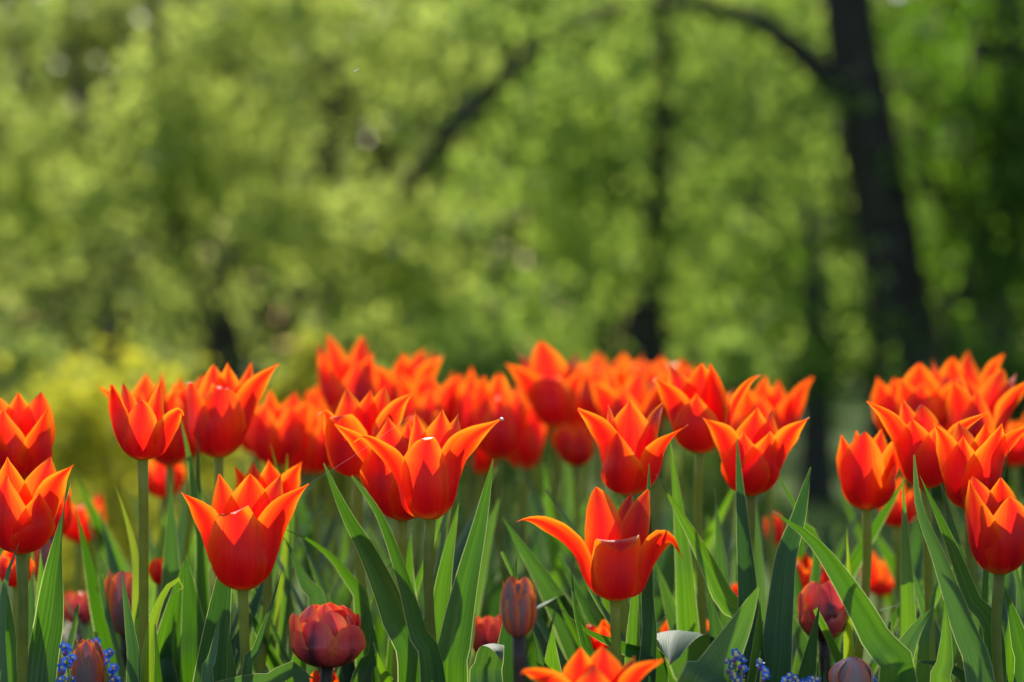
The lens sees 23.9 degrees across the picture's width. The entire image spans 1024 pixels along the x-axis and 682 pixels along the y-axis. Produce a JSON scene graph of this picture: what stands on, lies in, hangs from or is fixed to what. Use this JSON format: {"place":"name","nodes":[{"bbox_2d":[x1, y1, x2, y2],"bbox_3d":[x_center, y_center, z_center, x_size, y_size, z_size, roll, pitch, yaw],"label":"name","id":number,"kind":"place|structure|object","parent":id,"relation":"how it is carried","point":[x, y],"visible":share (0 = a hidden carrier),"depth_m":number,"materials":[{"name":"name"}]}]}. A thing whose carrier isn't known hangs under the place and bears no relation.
{"place":"outdoors","nodes":[
{"label":"outdoors","id":0,"kind":"place"},
{"bbox_2d":[0,347,1023,677],"bbox_3d":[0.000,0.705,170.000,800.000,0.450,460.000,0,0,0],"label":"lawn","id":1,"kind":"structure","parent":0,"point":[822,515],"depth_m":12.67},
{"bbox_2d":[0,302,125,503],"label":"green shrub","id":2,"kind":"object","parent":1,"relation":"on","point":[13,367],"visible":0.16,"depth_m":11.45,"materials":[{"name":"green plant"}]},
{"bbox_2d":[36,357,215,595],"bbox_3d":[-1.401,0.509,8.384,0.731,0.906,0.549,0,0,26],"label":"golden shrub","id":3,"kind":"object","parent":1,"relation":"on","point":[68,450],"visible":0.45,"depth_m":8.36,"materials":[{"name":"green plant"}]},
{"bbox_2d":[0,308,262,567],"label":"golden shrub","id":4,"kind":"object","parent":1,"relation":"on","point":[206,463],"visible":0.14,"depth_m":9.44,"materials":[{"name":"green plant"}]},
{"bbox_2d":[0,0,437,384],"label":"olive leaved tree","id":5,"kind":"object","parent":1,"relation":"on","point":[113,334],"visible":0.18,"depth_m":31.47,"materials":[{"name":"green plant"}]},
{"bbox_2d":[0,0,521,387],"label":"olive leaved tree","id":6,"kind":"object","parent":1,"relation":"on","point":[108,31],"visible":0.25,"depth_m":22.52,"materials":[{"name":"green plant"}]},
{"bbox_2d":[0,0,535,489],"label":"olive leaved tree","id":7,"kind":"object","parent":1,"relation":"on","point":[194,160],"visible":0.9,"depth_m":14.78,"materials":[{"name":"green plant"}]},
{"bbox_2d":[258,328,365,519],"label":"golden shrub","id":8,"kind":"object","parent":1,"relation":"on","point":[308,355],"visible":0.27,"depth_m":10.95,"materials":[{"name":"green plant"}]},
{"bbox_2d":[388,295,596,523],"bbox_3d":[-0.104,0.366,12.002,1.092,1.195,0.990,0,0,-31],"label":"green shrub","id":9,"kind":"object","parent":1,"relation":"on","point":[490,364],"visible":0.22,"depth_m":11.91,"materials":[{"name":"green plant"}]},
{"bbox_2d":[0,0,1023,390],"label":"wood","id":10,"kind":"object","parent":1,"relation":"on","point":[270,310],"visible":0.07,"depth_m":45.21,"materials":[{"name":"green plant"}]},
{"bbox_2d":[511,0,784,492],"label":"slender tree","id":11,"kind":"object","parent":1,"relation":"on","point":[637,334],"visible":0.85,"depth_m":14.57,"materials":[{"name":"green plant"}]},
{"bbox_2d":[368,0,947,375],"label":"broadleaf tree","id":12,"kind":"object","parent":1,"relation":"on","point":[841,237],"visible":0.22,"depth_m":21.50,"materials":[{"name":"green plant"}]},
{"bbox_2d":[378,0,946,495],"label":"broadleaf tree","id":13,"kind":"object","parent":1,"relation":"on","point":[848,78],"visible":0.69,"depth_m":14.70,"materials":[{"name":"green plant"}]},
{"bbox_2d":[357,0,1023,375],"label":"broadleaf tree","id":14,"kind":"object","parent":1,"relation":"on","point":[527,6],"visible":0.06,"depth_m":30.18,"materials":[{"name":"green plant"}]},
{"bbox_2d":[657,322,791,540],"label":"green shrub","id":15,"kind":"object","parent":1,"relation":"on","point":[729,356],"visible":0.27,"depth_m":10.95,"materials":[{"name":"green plant"}]},
{"bbox_2d":[720,198,925,502],"bbox_3d":[1.790,0.067,13.649,1.229,1.786,1.250,0,0,0],"label":"young tree","id":16,"kind":"object","parent":1,"relation":"on","point":[813,349],"visible":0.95,"depth_m":13.92,"materials":[{"name":"green plant"}]},
{"bbox_2d":[864,0,1023,495],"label":"shaded tree","id":17,"kind":"object","parent":1,"relation":"on","point":[977,234],"visible":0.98,"depth_m":14.33,"materials":[{"name":"green plant"}]},
{"bbox_2d":[891,306,1023,527],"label":"dark shrub","id":18,"kind":"object","parent":1,"relation":"on","point":[1009,363],"visible":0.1,"depth_m":11.97,"materials":[{"name":"green plant"}]},
{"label":"soil bed","id":19,"kind":"structure","parent":1,"relation":"on","visible":0},
{"bbox_2d":[0,550,35,624],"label":"tulip","id":20,"kind":"object","parent":19,"relation":"on","point":[6,558],"visible":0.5,"depth_m":1.66,"materials":[{"name":"red plant"}]},
{"bbox_2d":[0,392,54,659],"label":"tulip","id":21,"kind":"object","parent":19,"relation":"on","point":[27,435],"visible":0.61,"depth_m":1.55,"materials":[{"name":"orange plant"}]},
{"bbox_2d":[0,456,73,681],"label":"tulip","id":22,"kind":"object","parent":19,"relation":"on","point":[29,505],"visible":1,"depth_m":1.44,"materials":[{"name":"orange plant"}]},
{"bbox_2d":[55,642,76,681],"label":"forget me not","id":23,"kind":"object","parent":19,"relation":"on","point":[66,661],"visible":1,"depth_m":1.46,"materials":[{"name":"blue plant"}]},
{"bbox_2d":[64,591,91,643],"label":"tulip","id":24,"kind":"object","parent":19,"relation":"on","point":[73,601],"visible":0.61,"depth_m":1.99,"materials":[{"name":"red plant"}]},
{"bbox_2d":[62,494,105,593],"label":"tulip","id":25,"kind":"object","parent":19,"relation":"on","point":[72,533],"visible":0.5,"depth_m":2.19,"materials":[{"name":"red plant"}]},
{"bbox_2d":[71,638,104,681],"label":"tulip","id":26,"kind":"object","parent":19,"relation":"on","point":[88,665],"visible":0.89,"depth_m":1.49,"materials":[{"name":"red plant"}]},
{"bbox_2d":[104,569,132,669],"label":"tulip","id":27,"kind":"object","parent":19,"relation":"on","point":[113,589],"visible":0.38,"depth_m":1.65,"materials":[{"name":"red plant"}]},
{"bbox_2d":[64,374,205,639],"bbox_3d":[-0.297,0.259,1.970,0.161,0.463,0.043,0,0,-24],"label":"tulip","id":28,"kind":"object","parent":19,"relation":"on","point":[189,519],"visible":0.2,"depth_m":1.98,"materials":[{"name":"green plant"}]},
{"bbox_2d":[99,373,178,414],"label":"tulip","id":29,"kind":"object","parent":19,"relation":"on","point":[144,389],"visible":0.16,"depth_m":1.89,"materials":[{"name":"orange plant"}]},
{"bbox_2d":[108,383,183,681],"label":"tulip","id":30,"kind":"object","parent":19,"relation":"on","point":[144,432],"visible":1,"depth_m":1.49,"materials":[{"name":"red plant"}]},
{"bbox_2d":[102,469,194,618],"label":"tulip leaves","id":31,"kind":"object","parent":19,"relation":"on","point":[180,525],"visible":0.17,"depth_m":2.14,"materials":[{"name":"green plant"}]},
{"bbox_2d":[76,475,251,604],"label":"tulip","id":32,"kind":"object","parent":19,"relation":"on","point":[94,518],"visible":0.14,"depth_m":2.17,"materials":[{"name":"green plant"}]},
{"bbox_2d":[92,577,237,681],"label":"tulip","id":33,"kind":"object","parent":19,"relation":"on","point":[220,603],"visible":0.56,"depth_m":1.49,"materials":[{"name":"green plant"}]},
{"bbox_2d":[148,459,185,531],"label":"tulip","id":34,"kind":"object","parent":19,"relation":"on","point":[156,479],"visible":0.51,"depth_m":2.12,"materials":[{"name":"red plant"}]},
{"bbox_2d":[152,385,192,555],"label":"tulip","id":35,"kind":"object","parent":19,"relation":"on","point":[172,456],"visible":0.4,"depth_m":1.95,"materials":[{"name":"red plant"}]},
{"bbox_2d":[75,484,289,675],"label":"tulip leaves","id":36,"kind":"object","parent":19,"relation":"on","point":[171,568],"visible":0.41,"depth_m":1.69,"materials":[{"name":"green plant"}]},
{"bbox_2d":[124,561,263,681],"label":"tulip leaves","id":37,"kind":"object","parent":19,"relation":"on","point":[169,634],"visible":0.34,"depth_m":1.57,"materials":[{"name":"green plant"}]},
{"bbox_2d":[160,363,278,681],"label":"tulip","id":38,"kind":"object","parent":19,"relation":"on","point":[222,408],"visible":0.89,"depth_m":1.68,"materials":[{"name":"red plant"}]},
{"bbox_2d":[180,474,309,681],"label":"tulip","id":39,"kind":"object","parent":19,"relation":"on","point":[242,527],"visible":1,"depth_m":1.45,"materials":[{"name":"red plant"}]},
{"bbox_2d":[98,560,391,681],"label":"tulip","id":40,"kind":"object","parent":19,"relation":"on","point":[120,662],"visible":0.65,"depth_m":1.62,"materials":[{"name":"green plant"}]},
{"bbox_2d":[234,444,326,674],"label":"tulip","id":41,"kind":"object","parent":19,"relation":"on","point":[290,479],"visible":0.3,"depth_m":1.64,"materials":[{"name":"green plant"}]},
{"bbox_2d":[247,390,341,604],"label":"tulip","id":42,"kind":"object","parent":19,"relation":"on","point":[283,429],"visible":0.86,"depth_m":2.03,"materials":[{"name":"red plant"}]},
{"bbox_2d":[231,510,372,622],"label":"tulip","id":43,"kind":"object","parent":19,"relation":"on","point":[328,536],"visible":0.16,"depth_m":1.99,"materials":[{"name":"green plant"}]},
{"bbox_2d":[276,535,354,681],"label":"tulip","id":44,"kind":"object","parent":19,"relation":"on","point":[320,584],"visible":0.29,"depth_m":1.69,"materials":[{"name":"green plant"}]},
{"bbox_2d":[293,400,339,584],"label":"tulip","id":45,"kind":"object","parent":19,"relation":"on","point":[312,454],"visible":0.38,"depth_m":2.07,"materials":[{"name":"red plant"}]},
{"bbox_2d":[260,602,378,681],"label":"tulip","id":46,"kind":"object","parent":19,"relation":"on","point":[326,638],"visible":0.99,"depth_m":1.45,"materials":[{"name":"red plant"}]},
{"bbox_2d":[241,462,423,662],"bbox_3d":[-0.206,0.301,2.314,0.177,0.360,0.252,0,0,-40],"label":"tulip","id":47,"kind":"object","parent":19,"relation":"on","point":[304,516],"visible":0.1,"depth_m":2.21,"materials":[{"name":"green plant"}]},
{"bbox_2d":[317,334,377,608],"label":"tulip","id":48,"kind":"object","parent":19,"relation":"on","point":[354,372],"visible":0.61,"depth_m":2.13,"materials":[{"name":"red plant"}]},
{"bbox_2d":[201,468,496,673],"bbox_3d":[-0.124,0.289,1.774,0.192,0.383,0.232,0,0,9],"label":"tulip","id":49,"kind":"object","parent":19,"relation":"on","point":[460,546],"visible":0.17,"depth_m":1.74,"materials":[{"name":"green plant"}]},
{"bbox_2d":[288,593,425,681],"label":"tulip","id":50,"kind":"object","parent":19,"relation":"on","point":[348,669],"visible":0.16,"depth_m":1.67,"materials":[{"name":"green plant"}]},
{"bbox_2d":[249,499,499,681],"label":"tulip","id":51,"kind":"object","parent":19,"relation":"on","point":[273,660],"visible":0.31,"depth_m":1.63,"materials":[{"name":"green plant"}]},
{"bbox_2d":[304,385,447,624],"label":"tulip","id":52,"kind":"object","parent":19,"relation":"on","point":[315,397],"visible":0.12,"depth_m":2.45,"materials":[{"name":"green plant"}]},
{"bbox_2d":[323,417,458,681],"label":"tulip","id":53,"kind":"object","parent":19,"relation":"on","point":[378,481],"visible":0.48,"depth_m":1.51,"materials":[{"name":"green plant"}]},
{"bbox_2d":[287,386,530,681],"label":"tulip","id":54,"kind":"object","parent":19,"relation":"on","point":[369,414],"visible":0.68,"depth_m":1.59,"materials":[{"name":"red plant"}]},
{"bbox_2d":[375,349,442,636],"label":"tulip","id":55,"kind":"object","parent":19,"relation":"on","point":[414,368],"visible":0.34,"depth_m":2.27,"materials":[{"name":"orange plant"}]},
{"bbox_2d":[398,411,438,579],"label":"tulip","id":56,"kind":"object","parent":19,"relation":"on","point":[417,539],"visible":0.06,"depth_m":2.03,"materials":[{"name":"green plant"}]},
{"bbox_2d":[381,372,461,664],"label":"tulip","id":57,"kind":"object","parent":19,"relation":"on","point":[427,399],"visible":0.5,"depth_m":2.19,"materials":[{"name":"red plant"}]},
{"bbox_2d":[351,409,499,681],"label":"tulip","id":58,"kind":"object","parent":19,"relation":"on","point":[427,471],"visible":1,"depth_m":1.42,"materials":[{"name":"green plant"}]},
{"bbox_2d":[317,556,560,681],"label":"tulip","id":59,"kind":"object","parent":19,"relation":"on","point":[505,640],"visible":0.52,"depth_m":1.53,"materials":[{"name":"green plant"}]},
{"bbox_2d":[373,567,530,665],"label":"tulip","id":60,"kind":"object","parent":19,"relation":"on","point":[495,598],"visible":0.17,"depth_m":2.10,"materials":[{"name":"green plant"}]},
{"bbox_2d":[465,448,494,503],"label":"tulip","id":61,"kind":"object","parent":19,"relation":"on","point":[482,462],"visible":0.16,"depth_m":2.39,"materials":[{"name":"red plant"}]},
{"bbox_2d":[467,612,501,667],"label":"tulip","id":62,"kind":"object","parent":19,"relation":"on","point":[486,630],"visible":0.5,"depth_m":1.65,"materials":[{"name":"red plant"}]},
{"bbox_2d":[449,366,542,611],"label":"tulip","id":63,"kind":"object","parent":19,"relation":"on","point":[462,405],"visible":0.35,"depth_m":2.19,"materials":[{"name":"orange plant"}]},
{"bbox_2d":[473,372,530,681],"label":"tulip","id":64,"kind":"object","parent":19,"relation":"on","point":[495,399],"visible":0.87,"depth_m":2.09,"materials":[{"name":"red plant"}]},
{"bbox_2d":[507,405,545,577],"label":"tulip","id":65,"kind":"object","parent":19,"relation":"on","point":[528,451],"visible":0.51,"depth_m":2.25,"materials":[{"name":"red plant"}]},
{"bbox_2d":[469,576,587,681],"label":"tulip","id":66,"kind":"object","parent":19,"relation":"on","point":[519,607],"visible":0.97,"depth_m":1.31,"materials":[{"name":"brown plant"}]},
{"bbox_2d":[482,341,583,626],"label":"tulip","id":67,"kind":"object","parent":19,"relation":"on","point":[549,381],"visible":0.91,"depth_m":2.19,"materials":[{"name":"orange plant"}]},
{"bbox_2d":[500,551,582,672],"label":"tulip","id":68,"kind":"object","parent":19,"relation":"on","point":[544,628],"visible":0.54,"depth_m":1.60,"materials":[{"name":"green plant"}]},
{"bbox_2d":[497,420,594,667],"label":"tulip","id":69,"kind":"object","parent":19,"relation":"on","point":[574,447],"visible":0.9,"depth_m":2.13,"materials":[{"name":"red plant"}]},
{"bbox_2d":[529,489,600,617],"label":"tulip","id":70,"kind":"object","parent":19,"relation":"on","point":[538,512],"visible":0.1,"depth_m":2.06,"materials":[{"name":"green plant"}]},
{"bbox_2d":[494,468,672,577],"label":"tulip","id":71,"kind":"object","parent":19,"relation":"on","point":[537,552],"visible":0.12,"depth_m":2.46,"materials":[{"name":"green plant"}]},
{"bbox_2d":[484,497,685,681],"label":"tulip","id":72,"kind":"object","parent":19,"relation":"on","point":[665,561],"visible":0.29,"depth_m":1.94,"materials":[{"name":"green plant"}]},
{"bbox_2d":[516,487,682,681],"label":"tulip","id":73,"kind":"object","parent":19,"relation":"on","point":[618,553],"visible":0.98,"depth_m":1.45,"materials":[{"name":"orange plant"}]},
{"bbox_2d":[574,352,629,489],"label":"tulip","id":74,"kind":"object","parent":19,"relation":"on","point":[596,370],"visible":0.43,"depth_m":2.50,"materials":[{"name":"orange plant"}]},
{"bbox_2d":[520,630,713,681],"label":"tulip","id":75,"kind":"object","parent":19,"relation":"on","point":[679,649],"visible":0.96,"depth_m":1.27,"materials":[{"name":"orange plant"}]},
{"bbox_2d":[590,368,661,504],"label":"tulip","id":76,"kind":"object","parent":19,"relation":"on","point":[638,392],"visible":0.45,"depth_m":2.10,"materials":[{"name":"orange plant"}]},
{"bbox_2d":[543,463,733,654],"bbox_3d":[0.106,0.289,1.944,0.152,0.384,0.099,0,0,20],"label":"tulip","id":77,"kind":"object","parent":19,"relation":"on","point":[554,546],"visible":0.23,"depth_m":1.94,"materials":[{"name":"green plant"}]},
{"bbox_2d":[534,462,764,616],"bbox_3d":[0.133,0.281,2.287,0.226,0.399,0.150,0,0,0],"label":"tulip","id":78,"kind":"object","parent":19,"relation":"on","point":[570,484],"visible":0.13,"depth_m":2.31,"materials":[{"name":"green plant"}]},
{"bbox_2d":[639,354,690,532],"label":"tulip","id":79,"kind":"object","parent":19,"relation":"on","point":[652,373],"visible":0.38,"depth_m":2.51,"materials":[{"name":"green plant"}]},
{"bbox_2d":[578,400,763,681],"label":"tulip","id":80,"kind":"object","parent":19,"relation":"on","point":[631,445],"visible":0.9,"depth_m":1.53,"materials":[{"name":"orange plant"}]},
{"bbox_2d":[578,488,765,681],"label":"tulip","id":81,"kind":"object","parent":19,"relation":"on","point":[720,557],"visible":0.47,"depth_m":1.53,"materials":[{"name":"green plant"}]},
{"bbox_2d":[558,552,822,669],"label":"tulip","id":82,"kind":"object","parent":19,"relation":"on","point":[589,614],"visible":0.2,"depth_m":1.70,"materials":[{"name":"green plant"}]},
{"bbox_2d":[502,477,905,661],"bbox_3d":[0.127,0.286,1.714,0.304,0.389,0.076,0,0,-17],"label":"tulip","id":83,"kind":"object","parent":19,"relation":"on","point":[541,575],"visible":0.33,"depth_m":1.67,"materials":[{"name":"green plant"}]},
{"bbox_2d":[652,363,768,634],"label":"tulip","id":84,"kind":"object","parent":19,"relation":"on","point":[695,397],"visible":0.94,"depth_m":1.68,"materials":[{"name":"orange plant"}]},
{"bbox_2d":[655,505,820,679],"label":"tulip","id":85,"kind":"object","parent":19,"relation":"on","point":[808,666],"visible":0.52,"depth_m":1.65,"materials":[{"name":"green plant"}]},
{"bbox_2d":[677,407,820,681],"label":"tulip","id":86,"kind":"object","parent":19,"relation":"on","point":[754,449],"visible":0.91,"depth_m":1.52,"materials":[{"name":"green plant"}]},
{"bbox_2d":[708,376,812,599],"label":"tulip","id":87,"kind":"object","parent":19,"relation":"on","point":[764,398],"visible":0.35,"depth_m":2.10,"materials":[{"name":"orange plant"}]},
{"bbox_2d":[707,508,859,620],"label":"tulip","id":88,"kind":"object","parent":19,"relation":"on","point":[843,558],"visible":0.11,"depth_m":1.93,"materials":[{"name":"green plant"}]},
{"bbox_2d":[773,511,916,681],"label":"tulip","id":89,"kind":"object","parent":19,"relation":"on","point":[841,594],"visible":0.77,"depth_m":1.40,"materials":[{"name":"green plant"}]},
{"bbox_2d":[794,522,923,680],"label":"tulip","id":90,"kind":"object","parent":19,"relation":"on","point":[827,543],"visible":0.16,"depth_m":1.90,"materials":[{"name":"green plant"}]},
{"bbox_2d":[836,429,898,659],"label":"tulip","id":91,"kind":"object","parent":19,"relation":"on","point":[867,466],"visible":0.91,"depth_m":1.61,"materials":[{"name":"orange plant"}]},
{"bbox_2d":[823,608,931,681],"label":"tulip","id":92,"kind":"object","parent":19,"relation":"on","point":[853,669],"visible":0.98,"depth_m":1.43,"materials":[{"name":"purple plant"}]},
{"bbox_2d":[870,552,893,675],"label":"tulip","id":93,"kind":"object","parent":19,"relation":"on","point":[881,584],"visible":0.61,"depth_m":2.19,"materials":[{"name":"orange plant"}]},
{"bbox_2d":[871,377,902,531],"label":"tulip","id":94,"kind":"object","parent":19,"relation":"on","point":[883,395],"visible":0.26,"depth_m":2.05,"materials":[{"name":"orange plant"}]},
{"bbox_2d":[867,477,920,663],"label":"tulip","id":95,"kind":"object","parent":19,"relation":"on","point":[894,518],"visible":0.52,"depth_m":1.96,"materials":[{"name":"red plant"}]},
{"bbox_2d":[877,363,959,668],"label":"tulip","id":96,"kind":"object","parent":19,"relation":"on","point":[919,385],"visible":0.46,"depth_m":1.97,"materials":[{"name":"orange plant"}]},
{"bbox_2d":[867,399,987,681],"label":"tulip","id":97,"kind":"object","parent":19,"relation":"on","point":[911,433],"visible":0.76,"depth_m":1.56,"materials":[{"name":"green plant"}]},
{"bbox_2d":[913,483,978,681],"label":"tulip","id":98,"kind":"object","parent":19,"relation":"on","point":[919,594],"visible":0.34,"depth_m":1.55,"materials":[{"name":"green plant"}]},
{"bbox_2d":[910,516,982,626],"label":"tulip","id":99,"kind":"object","parent":19,"relation":"on","point":[916,539],"visible":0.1,"depth_m":2.30,"materials":[{"name":"green plant"}]},
{"bbox_2d":[875,488,1023,609],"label":"tulip","id":100,"kind":"object","parent":19,"relation":"on","point":[887,555],"visible":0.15,"depth_m":2.05,"materials":[{"name":"green plant"}]},
{"bbox_2d":[931,350,1003,555],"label":"tulip","id":101,"kind":"object","parent":19,"relation":"on","point":[966,368],"visible":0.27,"depth_m":2.05,"materials":[{"name":"orange plant"}]},
{"bbox_2d":[913,455,1023,681],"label":"tulip","id":102,"kind":"object","parent":19,"relation":"on","point":[995,521],"visible":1,"depth_m":1.42,"materials":[{"name":"green plant"}]},
{"bbox_2d":[919,368,1023,625],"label":"tulip","id":103,"kind":"object","parent":19,"relation":"on","point":[997,397],"visible":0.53,"depth_m":1.80,"materials":[{"name":"orange plant"}]},
{"bbox_2d":[920,421,1023,681],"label":"tulip","id":104,"kind":"object","parent":19,"relation":"on","point":[964,455],"visible":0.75,"depth_m":1.50,"materials":[{"name":"orange plant"}]},
{"bbox_2d":[989,562,1023,638],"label":"tulip","id":105,"kind":"object","parent":19,"relation":"on","point":[1010,583],"visible":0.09,"depth_m":1.74,"materials":[{"name":"green plant"}]},
{"bbox_2d":[1004,416,1023,500],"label":"tulip","id":106,"kind":"object","parent":19,"relation":"on","point":[1015,459],"visible":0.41,"depth_m":2.19,"materials":[{"name":"red plant"}]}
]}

